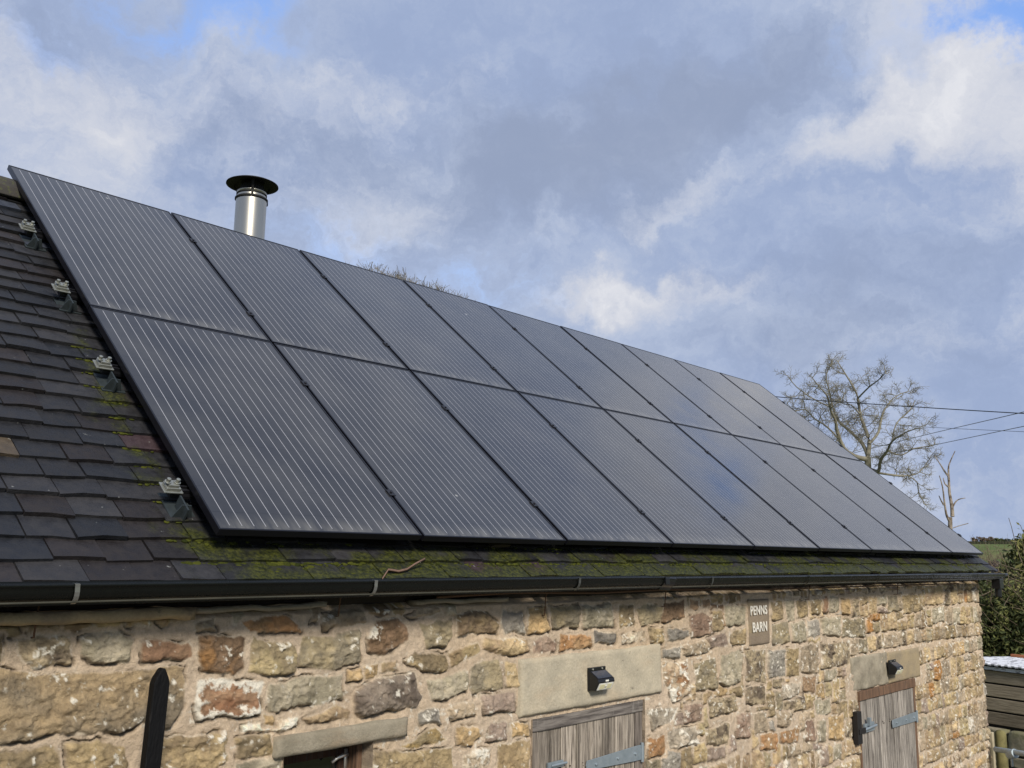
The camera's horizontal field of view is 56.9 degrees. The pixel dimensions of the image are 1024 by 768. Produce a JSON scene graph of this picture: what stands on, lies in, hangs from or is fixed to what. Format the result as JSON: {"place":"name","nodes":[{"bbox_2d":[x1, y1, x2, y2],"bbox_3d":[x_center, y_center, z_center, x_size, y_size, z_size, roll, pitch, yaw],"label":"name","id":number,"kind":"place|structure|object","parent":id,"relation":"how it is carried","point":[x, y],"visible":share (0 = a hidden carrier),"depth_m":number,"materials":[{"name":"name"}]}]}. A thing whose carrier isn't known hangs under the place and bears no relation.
{"place":"outdoors","nodes":[
{"label":"outdoors","id":0,"kind":"place"},
{"bbox_2d":[0,0,1023,540],"label":"sky","id":1,"kind":"structure","parent":0,"point":[747,190],"materials":[{"name":"blue"}]},
{"bbox_2d":[776,396,1023,413],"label":"overhead cable","id":2,"kind":"object","parent":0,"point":[902,406],"visible":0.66,"depth_m":26.41,"materials":[{"name":"black plastic"}]},
{"bbox_2d":[826,420,1022,431],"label":"overhead cable","id":3,"kind":"object","parent":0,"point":[950,428],"visible":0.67,"depth_m":36.96,"materials":[{"name":"black plastic"}]},
{"bbox_2d":[855,412,1022,452],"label":"overhead cable","id":4,"kind":"object","parent":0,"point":[957,427],"visible":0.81,"depth_m":29.24,"materials":[{"name":"black plastic"}]},
{"bbox_2d":[877,426,1023,456],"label":"overhead cable","id":5,"kind":"object","parent":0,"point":[964,438],"visible":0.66,"depth_m":31.69,"materials":[{"name":"black plastic"}]},
{"bbox_2d":[972,544,1019,581],"bbox_3d":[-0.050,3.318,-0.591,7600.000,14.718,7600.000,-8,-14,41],"label":"ground","id":6,"kind":"structure","parent":0,"point":[993,549],"depth_m":171.05,"materials":[{"name":"green plant"}]},
{"bbox_2d":[140,667,169,767],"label":"wooden stake","id":7,"kind":"object","parent":6,"relation":"on","point":[154,731],"visible":1,"depth_m":3.08,"materials":[{"name":"black wood"}]},
{"bbox_2d":[345,262,471,299],"bbox_3d":[-2.892,1.618,24.064,3.364,10.986,5.141,3,-10,-10],"label":"bare tree","id":8,"kind":"object","parent":6,"relation":"on","point":[398,275],"visible":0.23,"depth_m":24.05,"materials":[{"name":"brown plant"}]},
{"bbox_2d":[0,175,1007,767],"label":"stone barn","id":9,"kind":"structure","parent":6,"relation":"on","point":[118,585],"depth_m":4.19,"materials":[{"name":"stone"}]},
{"bbox_2d":[18,219,47,251],"bbox_3d":[0.541,-0.145,8.257,9.214,0.104,0.168,12,25,-47],"label":"mounting rail","id":10,"kind":"object","parent":9,"relation":"attached to","point":[35,238],"visible":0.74,"depth_m":4.94,"materials":[{"name":"black metal"}]},
{"bbox_2d":[7,165,269,340],"bbox_3d":[-2.118,-0.734,5.339,1.021,0.060,1.640,12,25,-47],"label":"solar panel","id":11,"kind":"object","parent":10,"relation":"attached to","point":[113,252],"visible":0.92,"depth_m":5.23,"materials":[{"name":"black glass"}]},
{"bbox_2d":[171,212,407,369],"bbox_3d":[-1.443,-0.592,6.075,1.021,0.060,1.640,12,25,-47],"label":"solar panel","id":12,"kind":"object","parent":10,"relation":"attached to","point":[287,295],"visible":0.81,"depth_m":5.98,"materials":[{"name":"black glass"}]},
{"bbox_2d":[299,250,515,390],"bbox_3d":[-0.766,-0.451,6.813,1.021,0.060,1.640,12,25,-47],"label":"solar panel","id":13,"kind":"object","parent":10,"relation":"attached to","point":[408,325],"visible":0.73,"depth_m":6.73,"materials":[{"name":"black glass"}]},
{"bbox_2d":[489,305,671,422],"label":"solar panel","id":14,"kind":"object","parent":10,"relation":"attached to","point":[597,380],"visible":0.79,"depth_m":8.22,"materials":[{"name":"black glass"}]},
{"bbox_2d":[560,326,730,434],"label":"solar panel","id":15,"kind":"object","parent":10,"relation":"attached to","point":[670,402],"visible":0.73,"depth_m":8.96,"materials":[{"name":"black glass"}]},
{"bbox_2d":[622,344,780,444],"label":"solar panel","id":16,"kind":"object","parent":10,"relation":"attached to","point":[720,410],"visible":0.78,"depth_m":9.70,"materials":[{"name":"black glass"}]},
{"bbox_2d":[674,359,822,452],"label":"solar panel","id":17,"kind":"object","parent":10,"relation":"attached to","point":[755,412],"visible":0.76,"depth_m":10.45,"materials":[{"name":"black glass"}]},
{"bbox_2d":[720,373,860,460],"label":"solar panel","id":18,"kind":"object","parent":10,"relation":"attached to","point":[815,436],"visible":0.8,"depth_m":11.18,"materials":[{"name":"black glass"}]},
{"bbox_2d":[51,279,81,314],"bbox_3d":[0.910,0.212,7.851,9.214,0.104,0.168,12,25,-47],"label":"mounting rail","id":19,"kind":"object","parent":9,"relation":"attached to","point":[68,303],"visible":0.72,"depth_m":4.53,"materials":[{"name":"black metal"}]},
{"bbox_2d":[403,280,601,408],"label":"solar panel","id":20,"kind":"object","parent":19,"relation":"on","point":[490,336],"visible":0.78,"depth_m":7.47,"materials":[{"name":"black glass"}]},
{"bbox_2d":[92,355,125,393],"bbox_3d":[1.298,0.589,7.422,9.214,0.104,0.168,12,25,-47],"label":"mounting rail","id":21,"kind":"object","parent":9,"relation":"attached to","point":[107,376],"visible":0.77,"depth_m":4.10,"materials":[{"name":"black metal"}]},
{"bbox_2d":[604,409,818,550],"bbox_3d":[1.514,0.734,7.262,1.021,0.060,1.640,12,25,-47],"label":"solar panel","id":22,"kind":"object","parent":21,"relation":"on","point":[754,519],"visible":0.91,"depth_m":7.17,"materials":[{"name":"black glass"}]},
{"bbox_2d":[782,445,951,554],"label":"solar panel","id":23,"kind":"object","parent":21,"relation":"attached to","point":[909,532],"visible":0.92,"depth_m":9.40,"materials":[{"name":"black glass"}]},
{"bbox_2d":[157,477,195,519],"bbox_3d":[1.788,1.064,6.882,9.214,0.104,0.168,12,25,-47],"label":"mounting rail","id":24,"kind":"object","parent":9,"relation":"attached to","point":[174,489],"visible":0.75,"depth_m":3.56,"materials":[{"name":"black metal"}]},
{"bbox_2d":[88,305,421,539],"bbox_3d":[-1.189,0.165,4.312,1.021,0.061,1.640,12,25,-47],"label":"solar panel","id":25,"kind":"object","parent":24,"relation":"attached to","point":[256,442],"visible":1,"depth_m":4.17,"materials":[{"name":"black"}]},
{"bbox_2d":[273,343,565,544],"bbox_3d":[-0.513,0.310,5.051,1.021,0.062,1.640,12,25,-47],"label":"solar panel","id":26,"kind":"object","parent":24,"relation":"on","point":[434,467],"visible":0.91,"depth_m":4.93,"materials":[{"name":"black glass"}]},
{"bbox_2d":[411,370,672,546],"bbox_3d":[0.163,0.450,5.788,1.021,0.060,1.640,12,25,-47],"label":"solar panel","id":27,"kind":"object","parent":24,"relation":"on","point":[556,477],"visible":0.84,"depth_m":5.68,"materials":[{"name":"black glass"}]},
{"bbox_2d":[518,392,753,548],"bbox_3d":[0.838,0.591,6.524,1.021,0.060,1.640,12,25,-47],"label":"solar panel","id":28,"kind":"object","parent":24,"relation":"attached to","point":[666,500],"visible":0.87,"depth_m":6.43,"materials":[{"name":"black glass"}]},
{"bbox_2d":[675,423,871,551],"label":"solar panel","id":29,"kind":"object","parent":24,"relation":"on","point":[820,528],"visible":0.94,"depth_m":7.91,"materials":[{"name":"black glass"}]},
{"bbox_2d":[733,435,914,552],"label":"solar panel","id":30,"kind":"object","parent":24,"relation":"attached to","point":[866,528],"visible":0.94,"depth_m":8.66,"materials":[{"name":"black glass"}]},
{"bbox_2d":[825,454,982,554],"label":"solar panel","id":31,"kind":"object","parent":24,"relation":"attached to","point":[943,534],"visible":0.92,"depth_m":10.14,"materials":[{"name":"black glass"}]},
{"bbox_2d":[283,744,361,767],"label":"window","id":32,"kind":"structure","parent":9,"relation":"in","point":[349,756],"depth_m":3.86,"materials":[{"name":"black glass"}]},
{"bbox_2d":[382,558,424,579],"bbox_3d":[-0.464,0.780,3.993,0.029,0.094,0.286,-6,-12,32],"label":"twig","id":33,"kind":"object","parent":9,"relation":"on","point":[405,569],"visible":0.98,"depth_m":3.98,"materials":[{"name":"brown wood"}]},
{"bbox_2d":[532,700,643,767],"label":"plank door","id":34,"kind":"structure","parent":9,"relation":"in","point":[610,736],"depth_m":4.95,"materials":[{"name":"brown wood"}]},
{"bbox_2d":[587,666,614,690],"bbox_3d":[0.469,1.547,4.959,0.074,0.116,0.148,-8,-14,41],"label":"solar wall lamp","id":35,"kind":"object","parent":9,"relation":"attached to","point":[600,678],"visible":1,"depth_m":4.93,"materials":[{"name":"black plastic"}]},
{"bbox_2d":[747,599,769,645],"bbox_3d":[1.650,1.606,6.392,0.067,0.300,0.285,-8,-14,41],"label":"name stone","id":36,"kind":"object","parent":9,"relation":"attached to","point":[758,619],"visible":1,"depth_m":6.36,"materials":[{"name":"stone"}]},
{"bbox_2d":[853,678,918,767],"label":"plank door","id":37,"kind":"structure","parent":9,"relation":"in","point":[885,722],"depth_m":7.78,"materials":[{"name":"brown wood"}]},
{"bbox_2d":[888,659,902,674],"bbox_3d":[3.208,2.366,7.898,0.074,0.116,0.150,-8,-14,41],"label":"solar wall lamp","id":38,"kind":"object","parent":9,"relation":"attached to","point":[894,667],"visible":1,"depth_m":7.86,"materials":[{"name":"black plastic"}]},
{"bbox_2d":[774,351,944,510],"bbox_3d":[13.656,3.845,37.137,6.526,11.643,5.412,-3,-11,21],"label":"bare tree","id":39,"kind":"object","parent":6,"relation":"on","point":[858,417],"visible":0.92,"depth_m":37.59,"materials":[{"name":"brown plant"}]},
{"bbox_2d":[935,451,967,529],"bbox_3d":[13.390,5.095,28.623,0.833,6.186,0.506,-5,-12,31],"label":"dead tree","id":40,"kind":"object","parent":6,"relation":"on","point":[950,522],"visible":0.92,"depth_m":28.89,"materials":[{"name":"brown wood"}]},
{"bbox_2d":[971,536,982,540],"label":"hilltop tree","id":41,"kind":"object","parent":6,"relation":"on","point":[974,538],"visible":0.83,"depth_m":253.41,"materials":[{"name":"green plant"}]},
{"bbox_2d":[989,732,995,767],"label":"wooden post","id":42,"kind":"object","parent":6,"relation":"on","point":[992,752],"visible":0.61,"depth_m":9.89,"materials":[{"name":"beige wood"}]},
{"bbox_2d":[971,535,1013,588],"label":"bare bush","id":43,"kind":"object","parent":6,"relation":"on","point":[994,564],"visible":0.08,"depth_m":54.55,"materials":[{"name":"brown plant"}]},
{"bbox_2d":[968,541,1016,543],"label":"field hedge","id":44,"kind":"object","parent":6,"relation":"on","point":[989,542],"visible":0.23,"depth_m":249.31,"materials":[{"name":"green plant"}]},
{"bbox_2d":[979,535,1007,586],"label":"bare bush","id":45,"kind":"object","parent":6,"relation":"on","point":[990,555],"visible":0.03,"depth_m":54.95,"materials":[{"name":"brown plant"}]},
{"bbox_2d":[978,572,1023,657],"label":"evergreen shrub","id":46,"kind":"object","parent":6,"relation":"on","point":[994,618],"visible":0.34,"depth_m":16.09,"materials":[{"name":"green plant"}]},
{"bbox_2d":[979,520,1023,654],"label":"evergreen shrub","id":47,"kind":"object","parent":6,"relation":"on","point":[1021,618],"visible":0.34,"depth_m":16.08,"materials":[{"name":"green plant"}]},
{"bbox_2d":[983,654,1023,730],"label":"plank shed","id":48,"kind":"structure","parent":6,"relation":"on","point":[1004,680],"depth_m":12.08,"materials":[{"name":"brown wood"}]},
{"bbox_2d":[987,522,1023,607],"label":"evergreen shrub","id":49,"kind":"object","parent":6,"relation":"on","point":[1016,560],"visible":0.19,"depth_m":17.71,"materials":[{"name":"green plant"}]},
{"bbox_2d":[988,726,1023,767],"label":"dry stone wall","id":50,"kind":"structure","parent":6,"relation":"on","point":[1015,739],"depth_m":11.77,"materials":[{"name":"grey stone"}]},
{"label":"yard","id":51,"kind":"structure","parent":0,"visible":0},
{"bbox_2d":[995,730,1008,767],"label":"wooden post","id":52,"kind":"object","parent":51,"relation":"on","point":[1001,742],"visible":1,"depth_m":9.68,"materials":[{"name":"beige wood"}]},
{"bbox_2d":[993,747,1023,766],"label":"gate rail","id":53,"kind":"object","parent":51,"relation":"on","point":[1011,754],"visible":1,"depth_m":9.34,"materials":[{"name":"grey metal"}]}
]}

